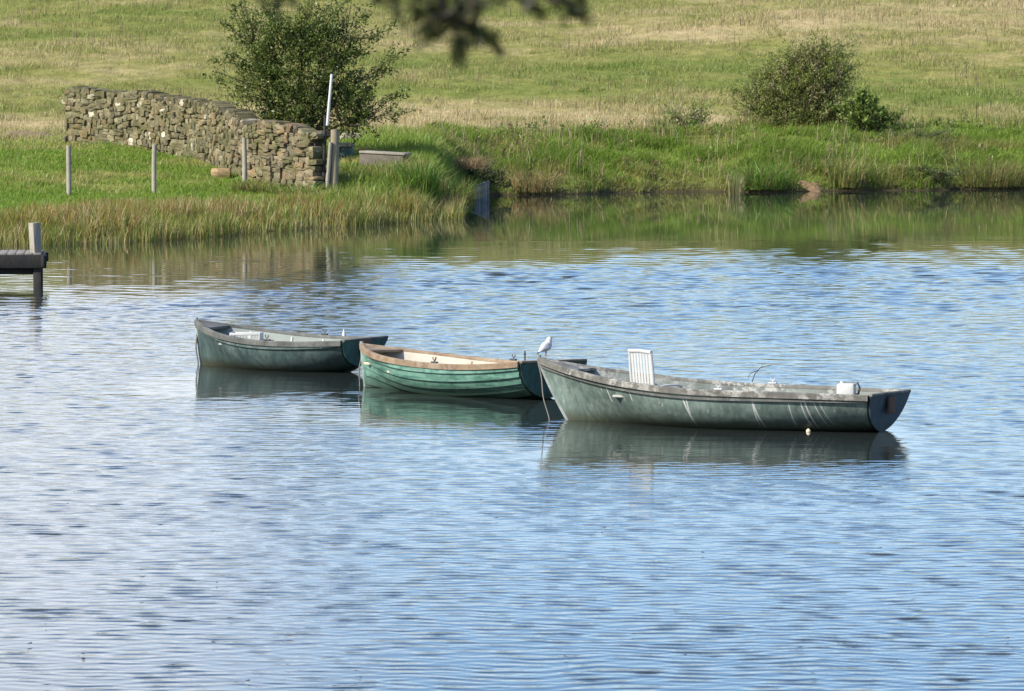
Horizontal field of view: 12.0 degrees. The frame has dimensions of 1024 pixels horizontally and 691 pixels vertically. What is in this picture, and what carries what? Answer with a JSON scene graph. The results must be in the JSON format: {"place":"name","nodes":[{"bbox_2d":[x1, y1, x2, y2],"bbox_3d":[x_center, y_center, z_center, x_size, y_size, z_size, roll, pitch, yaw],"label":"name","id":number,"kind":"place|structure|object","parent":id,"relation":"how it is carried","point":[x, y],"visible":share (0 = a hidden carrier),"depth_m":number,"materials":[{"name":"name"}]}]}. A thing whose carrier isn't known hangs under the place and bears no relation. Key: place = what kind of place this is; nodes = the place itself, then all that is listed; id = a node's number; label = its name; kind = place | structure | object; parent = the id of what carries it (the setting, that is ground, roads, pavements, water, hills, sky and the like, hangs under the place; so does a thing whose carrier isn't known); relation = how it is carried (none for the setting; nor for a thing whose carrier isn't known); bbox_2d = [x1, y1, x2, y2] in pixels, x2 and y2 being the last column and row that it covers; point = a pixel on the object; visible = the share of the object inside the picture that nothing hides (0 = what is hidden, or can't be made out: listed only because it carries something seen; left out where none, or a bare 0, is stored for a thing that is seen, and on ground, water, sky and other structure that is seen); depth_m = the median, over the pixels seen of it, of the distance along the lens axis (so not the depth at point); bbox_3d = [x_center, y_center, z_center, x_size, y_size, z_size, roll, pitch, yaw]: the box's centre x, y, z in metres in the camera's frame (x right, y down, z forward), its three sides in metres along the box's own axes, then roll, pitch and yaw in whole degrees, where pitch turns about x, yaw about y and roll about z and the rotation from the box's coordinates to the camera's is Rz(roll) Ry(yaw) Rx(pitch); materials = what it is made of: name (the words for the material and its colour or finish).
{"place":"outdoors","nodes":[
{"label":"outdoors","id":0,"kind":"place"},
{"bbox_2d":[255,0,601,72],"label":"tree","id":1,"kind":"object","parent":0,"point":[439,12],"visible":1,"depth_m":4.59,"materials":[{"name":"green plant"}]},
{"bbox_2d":[0,189,1023,690],"bbox_3d":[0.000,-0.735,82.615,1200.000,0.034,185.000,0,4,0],"label":"water","id":2,"kind":"structure","parent":0,"point":[258,507],"depth_m":50.52,"materials":[{"name":"blue liquid"}]},
{"bbox_2d":[0,222,47,286],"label":"jetty","id":3,"kind":"object","parent":2,"relation":"in","point":[33,260],"visible":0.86,"depth_m":87.82,"materials":[{"name":"grey wood"}]},
{"bbox_2d":[7,214,118,238],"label":"reed clump","id":4,"kind":"object","parent":2,"relation":"in","point":[69,228],"visible":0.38,"depth_m":107.72,"materials":[{"name":"green plant"}]},
{"bbox_2d":[194,317,387,371],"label":"rowing boat","id":5,"kind":"object","parent":2,"relation":"on","point":[272,350],"visible":0.84,"depth_m":65.30,"materials":[{"name":"wood"}]},
{"bbox_2d":[195,334,198,364],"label":"mooring rope","id":6,"kind":"object","parent":5,"relation":"hanging from","point":[196,350],"visible":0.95,"depth_m":66.58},
{"bbox_2d":[229,332,262,339],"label":"plastic crate","id":7,"kind":"object","parent":5,"relation":"in","point":[258,334],"visible":0.71,"depth_m":66.05,"materials":[{"name":"white plastic"}]},
{"bbox_2d":[359,341,586,398],"bbox_3d":[-0.713,0.391,61.340,3.517,0.722,1.464,4,4,45],"label":"rowing boat","id":8,"kind":"object","parent":2,"relation":"on","point":[418,371],"visible":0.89,"depth_m":60.63,"materials":[{"name":"green wood"}]},
{"bbox_2d":[358,359,360,385],"bbox_3d":[-1.950,0.309,62.550,0.030,0.520,0.074,2,4,30],"label":"mooring rope","id":9,"kind":"object","parent":8,"relation":"hanging from","point":[359,372],"visible":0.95,"depth_m":62.53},
{"bbox_2d":[27,460,1008,684],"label":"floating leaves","id":10,"kind":"object","parent":2,"relation":"on","point":[441,562],"visible":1,"depth_m":37.61,"materials":[{"name":"green plant"}]},
{"bbox_2d":[537,355,910,431],"bbox_3d":[2.305,0.627,56.151,4.457,0.917,1.704,2,3,25],"label":"rowing boat","id":11,"kind":"object","parent":2,"relation":"on","point":[587,392],"visible":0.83,"depth_m":55.54,"materials":[{"name":"wood"}]},
{"bbox_2d":[538,364,549,420],"bbox_3d":[0.371,0.573,56.930,0.038,0.696,0.388,-1,4,-21],"label":"mooring rope","id":12,"kind":"object","parent":11,"relation":"hanging from","point":[542,392],"visible":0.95,"depth_m":56.93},
{"bbox_2d":[537,337,552,356],"bbox_3d":[0.385,0.014,57.039,0.199,0.233,0.122,-1,4,-20],"label":"gull","id":13,"kind":"object","parent":11,"relation":"on","point":[545,346],"visible":1,"depth_m":57.01,"materials":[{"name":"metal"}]},
{"bbox_2d":[628,349,682,387],"bbox_3d":[1.674,0.432,56.529,0.513,0.805,0.516,-3,4,-36],"label":"plastic chair","id":14,"kind":"object","parent":11,"relation":"in","point":[632,364],"visible":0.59,"depth_m":56.38,"materials":[{"name":"white plastic"}]},
{"bbox_2d":[748,365,770,381],"bbox_3d":[2.898,0.323,56.821,0.294,0.214,0.023,0,4,-6],"label":"bent twig","id":15,"kind":"object","parent":11,"relation":"in","point":[756,372],"visible":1,"depth_m":56.81,"materials":[{"name":"wood"}]},
{"bbox_2d":[837,381,860,394],"bbox_3d":[3.872,0.541,55.855,0.274,0.262,0.160,1,4,15],"label":"plastic canister","id":16,"kind":"object","parent":11,"relation":"in","point":[845,388],"visible":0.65,"depth_m":55.79,"materials":[{"name":"plastic"}]},
{"bbox_2d":[722,169,745,194],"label":"reed clump","id":17,"kind":"object","parent":2,"relation":"on","point":[740,187],"visible":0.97,"depth_m":141.04,"materials":[{"name":"plant"}]},
{"bbox_2d":[0,0,1023,244],"bbox_3d":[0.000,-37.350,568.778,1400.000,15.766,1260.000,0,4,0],"label":"ground","id":18,"kind":"structure","parent":0,"point":[968,44],"depth_m":176.50,"materials":[{"name":"green plant"}]},
{"bbox_2d":[0,131,51,136],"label":"earth mound","id":19,"kind":"object","parent":18,"relation":"on","point":[27,132],"visible":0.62,"depth_m":141.49,"materials":[{"name":"soil"}]},
{"bbox_2d":[66,145,71,195],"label":"fence post","id":20,"kind":"object","parent":18,"relation":"on","point":[68,171],"visible":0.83,"depth_m":121.62,"materials":[{"name":"grey wood"}]},
{"bbox_2d":[152,144,156,192],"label":"fence post","id":21,"kind":"object","parent":18,"relation":"on","point":[154,149],"visible":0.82,"depth_m":121.61,"materials":[{"name":"grey wood"}]},
{"bbox_2d":[61,86,329,189],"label":"drystone wall","id":22,"kind":"structure","parent":18,"relation":"on","point":[216,132],"depth_m":128.44,"materials":[{"name":"stone"}]},
{"bbox_2d":[211,168,231,177],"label":"loose stone","id":23,"kind":"object","parent":18,"relation":"on","point":[222,172],"visible":1,"depth_m":125.10,"materials":[{"name":"beige stone"}]},
{"bbox_2d":[0,182,473,246],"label":"reed bed","id":24,"kind":"object","parent":18,"relation":"on","point":[375,214],"visible":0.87,"depth_m":112.45,"materials":[{"name":"green plant"}]},
{"bbox_2d":[0,122,480,237],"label":"meadow grass","id":25,"kind":"structure","parent":18,"relation":"on","point":[367,178],"depth_m":125.00,"materials":[{"name":"green plant"}]},
{"bbox_2d":[242,138,246,181],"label":"fence post","id":26,"kind":"object","parent":18,"relation":"on","point":[244,157],"visible":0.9,"depth_m":123.41,"materials":[{"name":"grey wood"}]},
{"bbox_2d":[226,177,275,193],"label":"grass tuft","id":27,"kind":"object","parent":18,"relation":"on","point":[244,185],"visible":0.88,"depth_m":122.89,"materials":[{"name":"green plant"}]},
{"bbox_2d":[258,181,332,195],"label":"grass tuft","id":28,"kind":"object","parent":18,"relation":"on","point":[309,189],"visible":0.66,"depth_m":122.08,"materials":[{"name":"green plant"}]},
{"bbox_2d":[202,0,421,147],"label":"hawthorn tree","id":29,"kind":"object","parent":18,"relation":"on","point":[297,36],"visible":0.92,"depth_m":128.10,"materials":[{"name":"green plant"}]},
{"bbox_2d":[321,115,326,188],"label":"wooden stake","id":30,"kind":"object","parent":18,"relation":"on","point":[324,152],"visible":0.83,"depth_m":122.82,"materials":[{"name":"wood"}]},
{"bbox_2d":[326,74,332,125],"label":"white pole","id":31,"kind":"object","parent":30,"relation":"attached to","point":[329,100],"visible":1,"depth_m":122.71,"materials":[{"name":"metal"}]},
{"bbox_2d":[325,142,331,189],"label":"wooden stake","id":32,"kind":"object","parent":18,"relation":"on","point":[328,168],"visible":0.88,"depth_m":122.80,"materials":[{"name":"grey wood"}]},
{"bbox_2d":[329,129,338,191],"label":"gate post","id":33,"kind":"object","parent":18,"relation":"on","point":[334,170],"visible":0.79,"depth_m":122.87,"materials":[{"name":"grey wood"}]},
{"bbox_2d":[339,143,354,159],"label":"water tank","id":34,"kind":"object","parent":18,"relation":"on","point":[344,150],"visible":0.7,"depth_m":128.54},
{"bbox_2d":[340,133,360,139],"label":"loose stone","id":35,"kind":"object","parent":18,"relation":"on","point":[358,134],"visible":0.32,"depth_m":134.32,"materials":[{"name":"grey stone"}]},
{"bbox_2d":[339,163,390,172],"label":"grass tuft","id":36,"kind":"object","parent":18,"relation":"on","point":[352,167],"visible":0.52,"depth_m":125.79,"materials":[{"name":"green plant"}]},
{"bbox_2d":[359,150,411,169],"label":"concrete block","id":37,"kind":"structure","parent":18,"relation":"on","point":[366,156],"depth_m":126.31,"materials":[{"name":"grey concrete"}]},
{"bbox_2d":[382,155,450,194],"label":"grass tuft","id":38,"kind":"object","parent":18,"relation":"on","point":[429,183],"visible":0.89,"depth_m":123.30,"materials":[{"name":"green plant"}]},
{"bbox_2d":[438,176,497,205],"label":"grass tuft","id":39,"kind":"object","parent":18,"relation":"on","point":[470,199],"visible":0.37,"depth_m":125.38,"materials":[{"name":"green plant"}]},
{"bbox_2d":[453,154,500,169],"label":"grass tuft","id":40,"kind":"object","parent":18,"relation":"on","point":[472,164],"visible":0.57,"depth_m":136.18,"materials":[{"name":"brown plant"}]},
{"bbox_2d":[474,181,488,199],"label":"board revetment","id":41,"kind":"object","parent":18,"relation":"on","point":[485,192],"visible":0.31,"depth_m":136.47,"materials":[{"name":"grey wood"}]},
{"bbox_2d":[458,152,511,193],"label":"bramble","id":42,"kind":"object","parent":18,"relation":"on","point":[488,176],"visible":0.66,"depth_m":138.43,"materials":[{"name":"green plant"}]},
{"bbox_2d":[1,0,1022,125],"bbox_3d":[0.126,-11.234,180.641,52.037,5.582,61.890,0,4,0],"label":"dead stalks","id":43,"kind":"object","parent":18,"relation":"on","point":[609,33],"visible":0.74,"depth_m":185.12,"materials":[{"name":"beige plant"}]},
{"bbox_2d":[502,167,572,191],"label":"grass tuft","id":44,"kind":"object","parent":18,"relation":"on","point":[545,187],"visible":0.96,"depth_m":140.58,"materials":[{"name":"green plant"}]},
{"bbox_2d":[642,114,688,127],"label":"grass tuft","id":45,"kind":"object","parent":18,"relation":"on","point":[662,122],"visible":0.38,"depth_m":151.77,"materials":[{"name":"plant"}]},
{"bbox_2d":[655,95,718,128],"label":"green shrub","id":46,"kind":"object","parent":18,"relation":"on","point":[695,115],"visible":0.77,"depth_m":151.24,"materials":[{"name":"green plant"}]},
{"bbox_2d":[416,105,1023,193],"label":"bank grass","id":47,"kind":"structure","parent":18,"relation":"on","point":[802,146],"depth_m":146.54,"materials":[{"name":"green plant"}]},
{"bbox_2d":[699,157,805,189],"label":"grass tuft","id":48,"kind":"object","parent":18,"relation":"on","point":[759,181],"visible":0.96,"depth_m":142.83,"materials":[{"name":"green plant"}]},
{"bbox_2d":[722,113,784,128],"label":"grass tuft","id":49,"kind":"object","parent":18,"relation":"on","point":[741,118],"visible":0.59,"depth_m":151.34,"materials":[{"name":"green plant"}]},
{"bbox_2d":[720,16,871,127],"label":"willow shrub","id":50,"kind":"object","parent":18,"relation":"on","point":[805,68],"visible":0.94,"depth_m":151.98,"materials":[{"name":"green plant"}]},
{"bbox_2d":[798,181,821,191],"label":"earth scar","id":51,"kind":"object","parent":18,"relation":"on","point":[808,186],"visible":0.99,"depth_m":144.03,"materials":[{"name":"soil"}]},
{"bbox_2d":[810,150,888,187],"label":"grass tuft","id":52,"kind":"object","parent":18,"relation":"on","point":[844,173],"visible":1,"depth_m":144.47,"materials":[{"name":"green plant"}]},
{"bbox_2d":[825,84,905,133],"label":"green shrub","id":53,"kind":"object","parent":18,"relation":"on","point":[867,111],"visible":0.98,"depth_m":151.10,"materials":[{"name":"green plant"}]},
{"bbox_2d":[866,122,959,142],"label":"dock clump","id":54,"kind":"object","parent":18,"relation":"on","point":[924,130],"visible":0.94,"depth_m":149.61,"materials":[{"name":"green plant"}]},
{"bbox_2d":[894,162,963,182],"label":"bramble","id":55,"kind":"object","parent":18,"relation":"on","point":[940,174],"visible":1,"depth_m":145.40,"materials":[{"name":"green plant"}]},
{"bbox_2d":[921,153,1023,186],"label":"grass tuft","id":56,"kind":"object","parent":18,"relation":"on","point":[1000,176],"visible":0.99,"depth_m":145.94,"materials":[{"name":"green plant"}]}
]}

